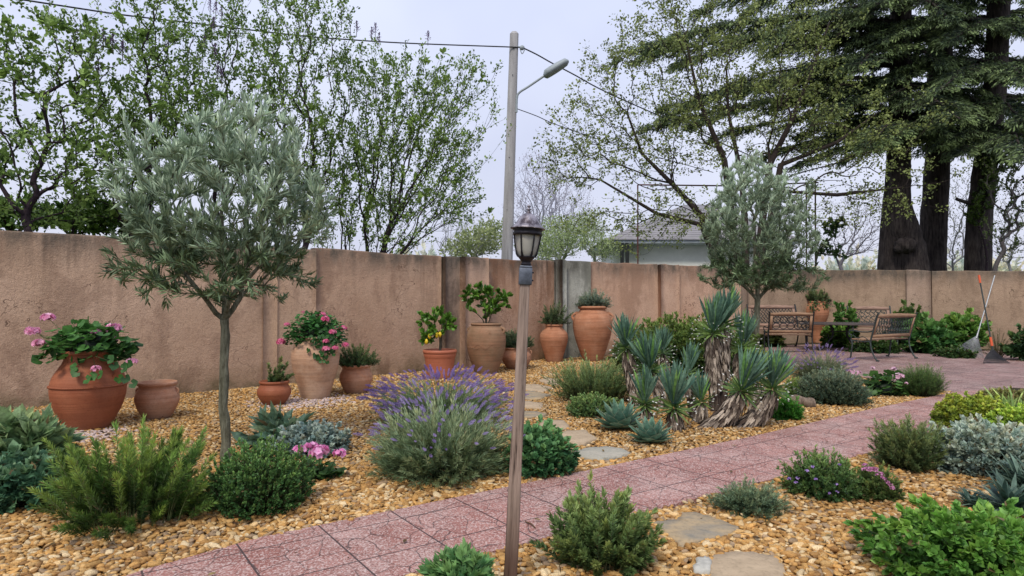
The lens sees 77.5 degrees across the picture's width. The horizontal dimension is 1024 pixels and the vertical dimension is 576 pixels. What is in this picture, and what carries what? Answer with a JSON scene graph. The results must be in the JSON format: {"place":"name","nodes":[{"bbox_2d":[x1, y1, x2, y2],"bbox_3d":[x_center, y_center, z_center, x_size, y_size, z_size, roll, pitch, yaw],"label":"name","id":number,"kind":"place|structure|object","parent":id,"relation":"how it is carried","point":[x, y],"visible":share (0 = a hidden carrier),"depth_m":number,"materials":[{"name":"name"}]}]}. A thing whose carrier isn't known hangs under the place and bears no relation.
{"place":"outdoors","nodes":[
{"label":"outdoors","id":0,"kind":"place"},
{"bbox_2d":[0,355,950,575],"bbox_3d":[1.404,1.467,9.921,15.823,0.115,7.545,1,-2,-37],"label":"gravel","id":1,"kind":"structure","parent":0,"point":[120,553],"depth_m":4.65,"materials":[{"name":"beige gravel"}]},
{"bbox_2d":[0,439,69,514],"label":"sedum clump","id":2,"kind":"object","parent":1,"relation":"on","point":[20,471],"visible":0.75,"depth_m":3.82,"materials":[{"name":"green plant"}]},
{"bbox_2d":[0,403,88,463],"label":"sage bush","id":3,"kind":"object","parent":1,"relation":"on","point":[24,427],"visible":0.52,"depth_m":4.50,"materials":[{"name":"green plant"}]},
{"bbox_2d":[47,350,128,431],"bbox_3d":[-4.231,1.012,6.379,0.693,0.786,0.683,0,-1,11],"label":"terracotta urn","id":4,"kind":"object","parent":1,"relation":"on","point":[80,405],"visible":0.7,"depth_m":6.16,"materials":[{"name":"ceramic"}]},
{"bbox_2d":[24,313,143,387],"bbox_3d":[-4.193,0.600,6.393,1.289,0.710,0.832,0,-1,0],"label":"geranium plant","id":5,"kind":"object","parent":4,"relation":"on","point":[84,335],"visible":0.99,"depth_m":6.22,"materials":[{"name":"green plant"}]},
{"bbox_2d":[26,414,230,541],"bbox_3d":[-2.201,1.043,3.630,1.129,0.613,1.089,0,-1,0],"label":"rosemary bush","id":6,"kind":"object","parent":1,"relation":"on","point":[152,480],"visible":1,"depth_m":3.57,"materials":[{"name":"green plant"}]},
{"bbox_2d":[134,379,179,419],"bbox_3d":[-3.839,1.214,6.905,0.454,0.404,0.437,0,-1,-6],"label":"terracotta pot","id":7,"kind":"object","parent":1,"relation":"on","point":[154,399],"visible":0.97,"depth_m":6.76,"materials":[{"name":"orange ceramic"}]},
{"bbox_2d":[92,88,338,461],"bbox_3d":[-2.231,-0.060,5.018,1.764,2.872,1.398,0,-1,0],"label":"olive tree","id":8,"kind":"object","parent":1,"relation":"on","point":[193,243],"visible":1,"depth_m":4.77,"materials":[{"name":"green plant"}]},
{"bbox_2d":[199,431,315,521],"bbox_3d":[-1.556,1.116,3.838,0.660,0.480,0.637,0,-1,0],"label":"thyme bush","id":9,"kind":"object","parent":1,"relation":"on","point":[248,484],"visible":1,"depth_m":3.73,"materials":[{"name":"green plant"}]},
{"bbox_2d":[257,380,290,405],"bbox_3d":[-2.913,1.285,7.816,0.397,0.302,0.397,0,-1,0],"label":"terracotta pot","id":10,"kind":"object","parent":1,"relation":"on","point":[275,393],"visible":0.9,"depth_m":7.67,"materials":[{"name":"ceramic"}]},
{"bbox_2d":[231,400,318,447],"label":"artichoke plant","id":11,"kind":"object","parent":1,"relation":"on","point":[271,422],"visible":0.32,"depth_m":5.59,"materials":[{"name":"green plant"}]},
{"bbox_2d":[263,418,352,458],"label":"silver foliage plant","id":12,"kind":"object","parent":1,"relation":"on","point":[330,437],"visible":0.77,"depth_m":5.30,"materials":[{"name":"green plant"}]},
{"bbox_2d":[291,337,339,398],"bbox_3d":[-2.579,1.039,8.375,0.653,0.817,0.614,0,-1,14],"label":"terracotta jar","id":13,"kind":"object","parent":1,"relation":"on","point":[314,378],"visible":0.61,"depth_m":8.16,"materials":[{"name":"ceramic"}]},
{"bbox_2d":[276,310,348,363],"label":"geranium plant","id":14,"kind":"object","parent":13,"relation":"on","point":[321,330],"visible":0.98,"depth_m":8.21,"materials":[{"name":"green plant"}]},
{"bbox_2d":[292,441,347,480],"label":"pink flowering plant","id":15,"kind":"object","parent":1,"relation":"on","point":[323,471],"visible":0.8,"depth_m":4.46,"materials":[{"name":"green plant"}]},
{"bbox_2d":[339,363,372,393],"bbox_3d":[-2.148,1.254,8.789,0.447,0.404,0.447,0,-1,0],"label":"terracotta pot","id":16,"kind":"object","parent":1,"relation":"on","point":[355,379],"visible":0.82,"depth_m":8.62,"materials":[{"name":"ceramic"}]},
{"bbox_2d":[339,343,380,367],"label":"potted herb","id":17,"kind":"object","parent":16,"relation":"on","point":[356,357],"visible":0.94,"depth_m":8.71,"materials":[{"name":"green plant"}]},
{"bbox_2d":[353,378,525,489],"bbox_3d":[-0.486,1.023,4.640,1.357,0.723,1.205,0,-1,0],"label":"lavender bush","id":18,"kind":"object","parent":1,"relation":"on","point":[429,448],"visible":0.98,"depth_m":4.47,"materials":[{"name":"green plant"}]},
{"bbox_2d":[423,348,456,379],"bbox_3d":[-1.185,1.251,10.482,0.561,0.482,0.561,0,-1,0],"label":"flowerpot","id":19,"kind":"object","parent":1,"relation":"on","point":[444,358],"visible":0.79,"depth_m":10.28,"materials":[{"name":"ceramic"}]},
{"bbox_2d":[416,304,457,350],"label":"lemon tree","id":20,"kind":"object","parent":19,"relation":"on","point":[427,334],"visible":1,"depth_m":10.42,"materials":[{"name":"green plant"}]},
{"bbox_2d":[356,362,528,427],"bbox_3d":[-0.720,1.102,6.540,1.789,0.649,1.671,0,-1,0],"label":"lavender bush","id":21,"kind":"object","parent":1,"relation":"on","point":[475,400],"visible":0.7,"depth_m":6.53,"materials":[{"name":"purple plant"}]},
{"bbox_2d":[466,322,505,373],"bbox_3d":[-0.454,1.060,11.201,0.734,0.896,0.698,0,-1,20],"label":"terracotta jar","id":22,"kind":"object","parent":1,"relation":"on","point":[486,343],"visible":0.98,"depth_m":10.95,"materials":[{"name":"ceramic"}]},
{"bbox_2d":[459,281,512,322],"bbox_3d":[-0.452,0.264,11.221,0.966,0.797,0.480,0,-1,0],"label":"citrus tree","id":23,"kind":"object","parent":22,"relation":"on","point":[491,306],"visible":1,"depth_m":11.17,"materials":[{"name":"green plant"}]},
{"bbox_2d":[502,414,580,478],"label":"mint bush","id":24,"kind":"object","parent":1,"relation":"on","point":[546,450],"visible":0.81,"depth_m":4.53,"materials":[{"name":"green plant"}]},
{"bbox_2d":[540,324,567,361],"bbox_3d":[0.875,1.155,13.326,0.592,0.794,0.592,0,-1,0],"label":"terracotta jar","id":25,"kind":"object","parent":1,"relation":"on","point":[553,339],"visible":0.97,"depth_m":13.13,"materials":[{"name":"ceramic"}]},
{"bbox_2d":[540,351,641,401],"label":"santolina bush","id":26,"kind":"object","parent":1,"relation":"on","point":[608,382],"visible":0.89,"depth_m":7.97,"materials":[{"name":"green plant"}]},
{"bbox_2d":[571,306,613,361],"bbox_3d":[1.709,0.970,13.553,0.831,1.174,0.831,-1,-2,44],"label":"terracotta jar","id":27,"kind":"object","parent":1,"relation":"on","point":[592,330],"visible":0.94,"depth_m":13.27,"materials":[{"name":"ceramic"}]},
{"bbox_2d":[565,391,620,417],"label":"thyme bush","id":28,"kind":"object","parent":1,"relation":"on","point":[584,405],"visible":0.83,"depth_m":6.99,"materials":[{"name":"green plant"}]},
{"bbox_2d":[579,446,629,460],"bbox_3d":[0.742,1.370,5.253,0.476,0.053,0.383,1,-2,-40],"label":"stepping stone","id":29,"kind":"object","parent":1,"relation":"on","point":[597,453],"visible":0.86,"depth_m":5.19,"materials":[{"name":"beige stone"}]},
{"bbox_2d":[592,398,643,428],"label":"agave","id":30,"kind":"object","parent":1,"relation":"on","point":[618,416],"visible":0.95,"depth_m":6.18,"materials":[{"name":"green plant"}]},
{"bbox_2d":[608,311,641,406],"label":"yucca","id":31,"kind":"object","parent":1,"relation":"on","point":[625,329],"visible":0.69,"depth_m":7.56,"materials":[{"name":"green plant"}]},
{"bbox_2d":[626,363,662,418],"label":"yucca","id":32,"kind":"object","parent":1,"relation":"on","point":[644,383],"visible":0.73,"depth_m":6.83,"materials":[{"name":"green plant"}]},
{"bbox_2d":[626,330,671,407],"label":"yucca","id":33,"kind":"object","parent":1,"relation":"on","point":[646,352],"visible":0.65,"depth_m":7.44,"materials":[{"name":"green plant"}]},
{"bbox_2d":[626,415,673,442],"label":"agave","id":34,"kind":"object","parent":1,"relation":"on","point":[649,431],"visible":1,"depth_m":5.60,"materials":[{"name":"green plant"}]},
{"bbox_2d":[651,359,698,431],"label":"yucca","id":35,"kind":"object","parent":1,"relation":"on","point":[675,386],"visible":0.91,"depth_m":6.19,"materials":[{"name":"green plant"}]},
{"bbox_2d":[605,311,768,374],"bbox_3d":[3.125,0.991,11.752,3.062,1.165,2.760,0,-1,0],"label":"juniper shrub","id":36,"kind":"object","parent":1,"relation":"on","point":[682,334],"visible":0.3,"depth_m":11.14,"materials":[{"name":"green plant"}]},
{"bbox_2d":[680,340,703,418],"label":"yucca","id":37,"kind":"object","parent":1,"relation":"on","point":[691,355],"visible":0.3,"depth_m":6.84,"materials":[{"name":"green plant"}]},
{"bbox_2d":[686,368,717,422],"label":"yucca","id":38,"kind":"object","parent":1,"relation":"on","point":[699,389],"visible":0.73,"depth_m":6.62,"materials":[{"name":"green plant"}]},
{"bbox_2d":[691,291,735,410],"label":"yucca","id":39,"kind":"object","parent":1,"relation":"on","point":[716,311],"visible":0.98,"depth_m":7.29,"materials":[{"name":"green plant"}]},
{"bbox_2d":[705,283,743,404],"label":"yucca","id":40,"kind":"object","parent":1,"relation":"on","point":[726,346],"visible":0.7,"depth_m":7.34,"materials":[{"name":"green plant"}]},
{"bbox_2d":[695,343,772,429],"bbox_3d":[2.214,1.053,6.418,0.832,1.026,0.496,0,-1,0],"label":"yucca","id":41,"kind":"object","parent":1,"relation":"on","point":[729,411],"visible":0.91,"depth_m":6.36,"materials":[{"name":"green plant"}]},
{"bbox_2d":[729,308,761,391],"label":"yucca","id":42,"kind":"object","parent":1,"relation":"on","point":[748,328],"visible":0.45,"depth_m":7.51,"materials":[{"name":"green plant"}]},
{"bbox_2d":[697,149,830,344],"bbox_3d":[4.686,-0.510,11.979,2.368,4.069,2.011,0,-1,0],"label":"olive tree","id":43,"kind":"object","parent":1,"relation":"on","point":[783,260],"visible":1,"depth_m":11.66,"materials":[{"name":"green plant"}]},
{"bbox_2d":[732,344,797,428],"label":"yucca","id":44,"kind":"object","parent":1,"relation":"on","point":[781,370],"visible":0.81,"depth_m":6.37,"materials":[{"name":"green plant"}]},
{"bbox_2d":[772,391,805,420],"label":"fern clump","id":45,"kind":"object","parent":1,"relation":"on","point":[788,410],"visible":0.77,"depth_m":6.80,"materials":[{"name":"green plant"}]},
{"bbox_2d":[787,342,858,378],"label":"lavender bush","id":46,"kind":"object","parent":1,"relation":"on","point":[816,364],"visible":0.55,"depth_m":10.05,"materials":[{"name":"green plant"}]},
{"bbox_2d":[790,365,873,406],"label":"westringia bush","id":47,"kind":"object","parent":1,"relation":"on","point":[838,388],"visible":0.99,"depth_m":7.74,"materials":[{"name":"green plant"}]},
{"bbox_2d":[847,366,916,396],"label":"geranium plant","id":48,"kind":"object","parent":1,"relation":"on","point":[884,386],"visible":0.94,"depth_m":8.52,"materials":[{"name":"green plant"}]},
{"bbox_2d":[893,362,951,396],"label":"heather bush","id":49,"kind":"object","parent":1,"relation":"on","point":[925,382],"visible":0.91,"depth_m":8.41,"materials":[{"name":"green plant"}]},
{"bbox_2d":[0,0,1023,270],"label":"sky","id":50,"kind":"structure","parent":0,"point":[553,30],"materials":[{"name":"white"}]},
{"bbox_2d":[127,389,1002,575],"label":"path","id":51,"kind":"structure","parent":0,"point":[372,545],"depth_m":3.80,"materials":[{"name":"brick"}]},
{"bbox_2d":[405,451,1023,575],"bbox_3d":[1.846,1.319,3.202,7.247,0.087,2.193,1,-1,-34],"label":"gravel","id":52,"kind":"structure","parent":0,"point":[802,552],"depth_m":3.36,"materials":[{"name":"beige gravel"}]},
{"bbox_2d":[416,537,498,575],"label":"stonecrop plant","id":53,"kind":"object","parent":52,"relation":"on","point":[463,559],"visible":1,"depth_m":2.65,"materials":[{"name":"green plant"}]},
{"bbox_2d":[504,205,544,575],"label":"lamp post","id":54,"kind":"object","parent":52,"relation":"on","point":[527,227],"visible":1,"depth_m":2.77,"materials":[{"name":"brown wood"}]},
{"bbox_2d":[528,469,667,575],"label":"rosemary bush","id":55,"kind":"object","parent":52,"relation":"on","point":[594,536],"visible":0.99,"depth_m":2.95,"materials":[{"name":"green plant"}]},
{"bbox_2d":[653,512,739,546],"bbox_3d":[0.977,1.333,3.498,0.503,0.053,0.385,1,-2,-37],"label":"stepping stone","id":56,"kind":"object","parent":52,"relation":"on","point":[684,528],"visible":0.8,"depth_m":3.48,"materials":[{"name":"beige stone"}]},
{"bbox_2d":[703,473,791,524],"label":"rosemary bush","id":57,"kind":"object","parent":52,"relation":"on","point":[752,500],"visible":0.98,"depth_m":3.75,"materials":[{"name":"green plant"}]},
{"bbox_2d":[710,551,785,575],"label":"stepping stone","id":58,"kind":"object","parent":52,"relation":"on","point":[741,563],"visible":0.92,"depth_m":2.98,"materials":[{"name":"beige stone"}]},
{"bbox_2d":[775,444,868,502],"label":"thyme bush","id":59,"kind":"object","parent":52,"relation":"on","point":[819,476],"visible":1,"depth_m":4.06,"materials":[{"name":"green plant"}]},
{"bbox_2d":[851,460,907,502],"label":"heather bush","id":60,"kind":"object","parent":52,"relation":"on","point":[879,483],"visible":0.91,"depth_m":3.99,"materials":[{"name":"green plant"}]},
{"bbox_2d":[866,412,952,472],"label":"rosemary bush","id":61,"kind":"object","parent":52,"relation":"on","point":[910,449],"visible":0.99,"depth_m":4.70,"materials":[{"name":"green plant"}]},
{"bbox_2d":[842,492,1023,575],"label":"oregano bush","id":62,"kind":"object","parent":52,"relation":"on","point":[930,537],"visible":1,"depth_m":2.80,"materials":[{"name":"green plant"}]},
{"bbox_2d":[927,413,1023,478],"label":"silver artemisia bush","id":63,"kind":"object","parent":52,"relation":"on","point":[971,437],"visible":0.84,"depth_m":4.58,"materials":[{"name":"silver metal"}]},
{"bbox_2d":[959,468,1023,515],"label":"strap leaf plant","id":64,"kind":"object","parent":52,"relation":"on","point":[1004,494],"visible":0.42,"depth_m":3.79,"materials":[{"name":"green plant"}]},
{"bbox_2d":[979,450,1023,493],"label":"strap leaf plant","id":65,"kind":"object","parent":52,"relation":"on","point":[1014,466],"visible":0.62,"depth_m":4.27,"materials":[{"name":"green plant"}]},
{"bbox_2d":[788,343,990,349],"bbox_3d":[11.758,1.608,16.524,11.537,0.001,5.025,0,-1,18],"label":"planting bed","id":66,"kind":"object","parent":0,"point":[820,343],"visible":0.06,"depth_m":19.12,"materials":[{"name":"soil"}]},
{"bbox_2d":[806,301,828,342],"bbox_3d":[9.312,1.041,19.465,0.668,1.283,0.668,0,-1,0],"label":"terracotta jar","id":67,"kind":"object","parent":66,"relation":"on","point":[822,315],"visible":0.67,"depth_m":19.25,"materials":[{"name":"ceramic"}]},
{"bbox_2d":[763,344,1023,392],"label":"patio","id":68,"kind":"structure","parent":0,"point":[970,374],"depth_m":12.39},
{"bbox_2d":[746,304,808,347],"bbox_3d":[7.195,1.029,17.360,1.369,1.181,0.808,0,-1,1],"label":"bench","id":69,"kind":"object","parent":68,"relation":"on","point":[772,307],"visible":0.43,"depth_m":17.66,"materials":[{"name":"wood"}]},
{"bbox_2d":[763,311,814,351],"bbox_3d":[6.736,1.071,15.559,1.040,1.018,0.696,0,-1,9],"label":"bench","id":70,"kind":"object","parent":68,"relation":"on","point":[781,331],"visible":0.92,"depth_m":15.33,"materials":[{"name":"wood"}]},
{"bbox_2d":[819,325,854,347],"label":"leafy bush","id":71,"kind":"object","parent":68,"relation":"on","point":[839,340],"visible":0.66,"depth_m":17.17,"materials":[{"name":"green plant"}]},
{"bbox_2d":[828,300,859,337],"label":"leafy plant","id":72,"kind":"object","parent":68,"relation":"on","point":[839,314],"visible":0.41,"depth_m":17.55,"materials":[{"name":"green plant"}]},
{"bbox_2d":[844,340,907,353],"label":"groundcover plant","id":73,"kind":"object","parent":68,"relation":"on","point":[880,346],"visible":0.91,"depth_m":15.48,"materials":[{"name":"green plant"}]},
{"bbox_2d":[848,312,917,361],"bbox_3d":[8.029,1.034,13.816,1.480,1.018,0.696,1,-1,-30],"label":"bench","id":74,"kind":"object","parent":68,"relation":"on","point":[889,335],"visible":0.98,"depth_m":13.62,"materials":[{"name":"metal"}]},
{"bbox_2d":[899,311,961,353],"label":"hydrangea shrub","id":75,"kind":"object","parent":68,"relation":"on","point":[928,335],"visible":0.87,"depth_m":15.29,"materials":[{"name":"green plant"}]},
{"bbox_2d":[940,307,991,350],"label":"hydrangea shrub","id":76,"kind":"object","parent":68,"relation":"on","point":[966,324],"visible":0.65,"depth_m":16.11,"materials":[{"name":"green plant"}]},
{"bbox_2d":[997,323,1023,360],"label":"hydrangea shrub","id":77,"kind":"object","parent":68,"relation":"on","point":[1015,349],"visible":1,"depth_m":13.45,"materials":[{"name":"green plant"}]},
{"label":"ground","id":78,"kind":"structure","parent":0,"visible":0},
{"bbox_2d":[0,0,151,231],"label":"tree","id":79,"kind":"object","parent":78,"relation":"on","point":[85,78],"visible":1,"depth_m":9.50,"materials":[{"name":"green plant"}]},
{"bbox_2d":[0,192,159,236],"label":"hedge shrub","id":80,"kind":"object","parent":78,"relation":"on","point":[93,229],"visible":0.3,"depth_m":11.27,"materials":[{"name":"green plant"}]},
{"bbox_2d":[23,0,238,236],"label":"tree","id":81,"kind":"object","parent":78,"relation":"on","point":[199,100],"visible":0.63,"depth_m":10.96,"materials":[{"name":"green plant"}]},
{"bbox_2d":[0,230,440,408],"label":"garden wall","id":82,"kind":"structure","parent":78,"relation":"on","point":[377,300],"depth_m":8.80,"materials":[{"name":"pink paint"}]},
{"bbox_2d":[188,0,369,248],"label":"tree","id":83,"kind":"object","parent":78,"relation":"on","point":[320,124],"visible":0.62,"depth_m":12.57,"materials":[{"name":"green plant"}]},
{"bbox_2d":[311,22,515,253],"bbox_3d":[-2.094,-2.076,13.657,4.404,7.270,2.517,0,-1,0],"label":"lilac shrub","id":84,"kind":"object","parent":78,"relation":"on","point":[370,198],"visible":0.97,"depth_m":13.41,"materials":[{"name":"green plant"}]},
{"bbox_2d":[437,214,502,257],"bbox_3d":[-1.982,-0.949,33.899,3.968,5.882,5.912,0,-1,0],"label":"willow tree","id":85,"kind":"object","parent":78,"relation":"on","point":[486,243],"visible":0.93,"depth_m":33.10,"materials":[{"name":"green plant"}]},
{"bbox_2d":[441,256,553,367],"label":"garden wall","id":86,"kind":"structure","parent":78,"relation":"on","point":[458,274],"depth_m":12.66,"materials":[{"name":"paint"}]},
{"bbox_2d":[501,31,568,259],"bbox_3d":[0.566,-2.626,16.991,1.910,8.510,0.417,0,-1,7],"label":"utility pole","id":87,"kind":"object","parent":78,"relation":"on","point":[509,176],"visible":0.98,"depth_m":16.95,"materials":[{"name":"concrete"}]},
{"bbox_2d":[24,0,519,47],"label":"overhead cable","id":88,"kind":"object","parent":87,"relation":"attached to","point":[277,32],"visible":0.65,"depth_m":15.38,"materials":[{"name":"black rubber"}]},
{"bbox_2d":[498,150,604,259],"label":"bare tree","id":89,"kind":"object","parent":78,"relation":"on","point":[555,198],"visible":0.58,"depth_m":44.67,"materials":[{"name":"grey plant"}]},
{"bbox_2d":[513,206,621,261],"bbox_3d":[3.016,-1.196,34.021,5.930,6.378,6.122,0,-1,0],"label":"willow tree","id":90,"kind":"object","parent":78,"relation":"on","point":[559,244],"visible":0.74,"depth_m":33.30,"materials":[{"name":"green plant"}]},
{"bbox_2d":[553,259,590,358],"bbox_3d":[1.342,0.501,14.300,0.932,2.243,0.463,1,-1,-26],"label":"concrete panel","id":91,"kind":"object","parent":78,"relation":"on","point":[572,281],"visible":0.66,"depth_m":14.22,"materials":[{"name":"grey concrete"}]},
{"bbox_2d":[591,262,740,355],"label":"garden wall","id":92,"kind":"structure","parent":78,"relation":"on","point":[652,291],"depth_m":15.25,"materials":[{"name":"paint"}]},
{"bbox_2d":[586,205,797,266],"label":"house","id":93,"kind":"structure","parent":78,"relation":"on","point":[693,251],"depth_m":34.54,"materials":[{"name":"grey tile"}]},
{"bbox_2d":[527,0,981,268],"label":"maple tree","id":94,"kind":"object","parent":78,"relation":"on","point":[721,154],"visible":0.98,"depth_m":19.11,"materials":[{"name":"green plant"}]},
{"bbox_2d":[741,270,811,343],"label":"garden wall","id":95,"kind":"structure","parent":78,"relation":"on","point":[800,300],"depth_m":19.04,"materials":[{"name":"brown paint"}]},
{"bbox_2d":[602,0,1013,270],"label":"cedar tree","id":96,"kind":"object","parent":78,"relation":"on","point":[902,244],"visible":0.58,"depth_m":22.77,"materials":[{"name":"green plant"}]},
{"bbox_2d":[806,215,848,268],"bbox_3d":[10.646,-0.376,21.483,1.485,4.203,0.740,0,-1,0],"label":"tree","id":97,"kind":"object","parent":78,"relation":"on","point":[829,232],"visible":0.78,"depth_m":21.44,"materials":[{"name":"green plant"}]},
{"bbox_2d":[811,242,877,269],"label":"distant hedge","id":98,"kind":"object","parent":78,"relation":"on","point":[866,263],"visible":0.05,"depth_m":58.92,"materials":[{"name":"green plant"}]},
{"bbox_2d":[813,187,882,269],"bbox_3d":[20.402,-1.914,38.026,4.908,7.991,5.694,0,-1,0],"label":"bare tree","id":99,"kind":"object","parent":78,"relation":"on","point":[840,263],"visible":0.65,"depth_m":38.20,"materials":[{"name":"grey plant"}]},
{"bbox_2d":[790,0,1023,270],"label":"cedar tree","id":100,"kind":"object","parent":78,"relation":"on","point":[933,225],"visible":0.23,"depth_m":24.63,"materials":[{"name":"green plant"}]},
{"bbox_2d":[811,270,1023,349],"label":"garden wall","id":101,"kind":"structure","parent":78,"relation":"on","point":[937,295],"depth_m":17.55,"materials":[{"name":"brown paint"}]},
{"bbox_2d":[859,0,1023,270],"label":"cedar tree","id":102,"kind":"object","parent":78,"relation":"on","point":[998,23],"visible":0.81,"depth_m":21.57,"materials":[{"name":"green plant"}]},
{"bbox_2d":[917,163,1005,270],"bbox_3d":[26.636,-2.731,38.092,2.959,9.613,5.916,0,-1,0],"label":"bare tree","id":103,"kind":"object","parent":78,"relation":"on","point":[955,240],"visible":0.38,"depth_m":38.00,"materials":[{"name":"grey plant"}]},
{"bbox_2d":[978,127,1023,270],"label":"young tree","id":104,"kind":"object","parent":78,"relation":"on","point":[1002,237],"visible":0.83,"depth_m":19.98,"materials":[{"name":"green plant"}]},
{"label":"planting bed","id":105,"kind":"structure","parent":78,"relation":"on","visible":0},
{"bbox_2d":[928,391,1008,427],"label":"sedum clump","id":106,"kind":"object","parent":105,"relation":"on","point":[953,406],"visible":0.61,"depth_m":6.32,"materials":[{"name":"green plant"}]},
{"bbox_2d":[982,402,1023,433],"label":"sedum clump","id":107,"kind":"object","parent":105,"relation":"on","point":[1008,412],"visible":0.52,"depth_m":6.00,"materials":[{"name":"green plant"}]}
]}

